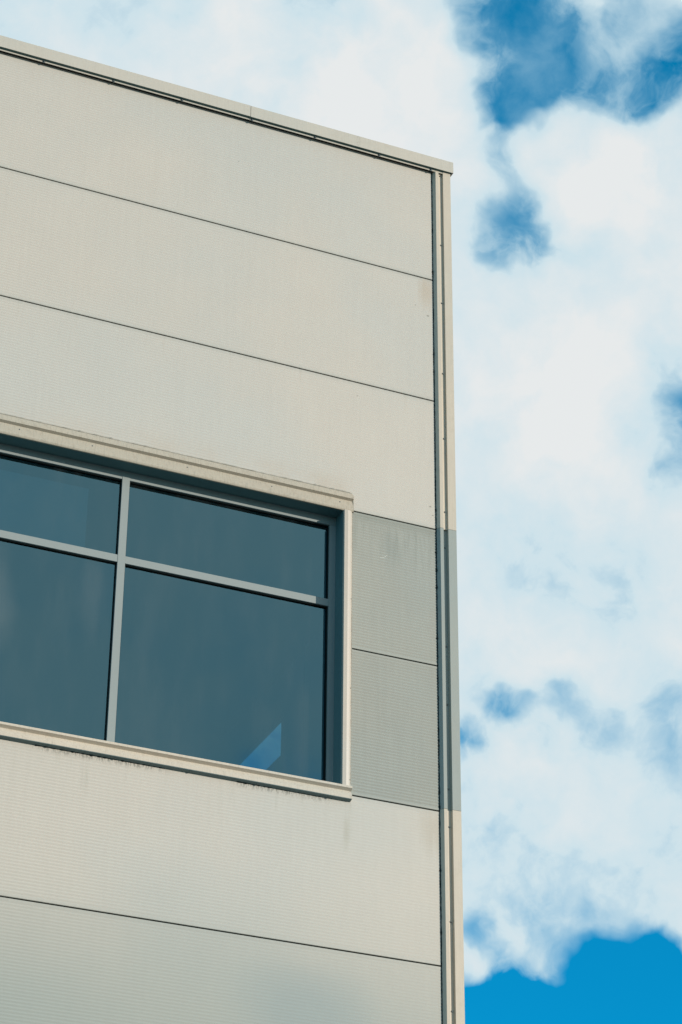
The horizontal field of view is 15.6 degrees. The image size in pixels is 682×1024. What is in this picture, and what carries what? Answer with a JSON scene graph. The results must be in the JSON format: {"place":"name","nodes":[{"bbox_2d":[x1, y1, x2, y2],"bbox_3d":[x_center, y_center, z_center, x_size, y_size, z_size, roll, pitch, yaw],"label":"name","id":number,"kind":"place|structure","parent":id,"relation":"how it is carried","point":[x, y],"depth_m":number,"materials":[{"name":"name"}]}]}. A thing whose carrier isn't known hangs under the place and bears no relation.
{"place":"outdoors","nodes":[
{"label":"outdoors","id":0,"kind":"place"},
{"bbox_2d":[0,35,464,1023],"bbox_3d":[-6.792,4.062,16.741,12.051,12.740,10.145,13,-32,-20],"label":"commercial building","id":1,"kind":"structure","parent":0,"point":[230,779],"depth_m":15.69,"materials":[{"name":"paint"}]},
{"bbox_2d":[0,413,353,801],"bbox_3d":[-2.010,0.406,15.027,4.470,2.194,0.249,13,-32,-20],"label":"window","id":2,"kind":"structure","parent":1,"relation":"in","point":[164,609],"depth_m":15.45,"materials":[{"name":"glass"}]},
{"bbox_2d":[0,0,681,1023],"label":"sky","id":3,"kind":"structure","parent":0,"point":[558,122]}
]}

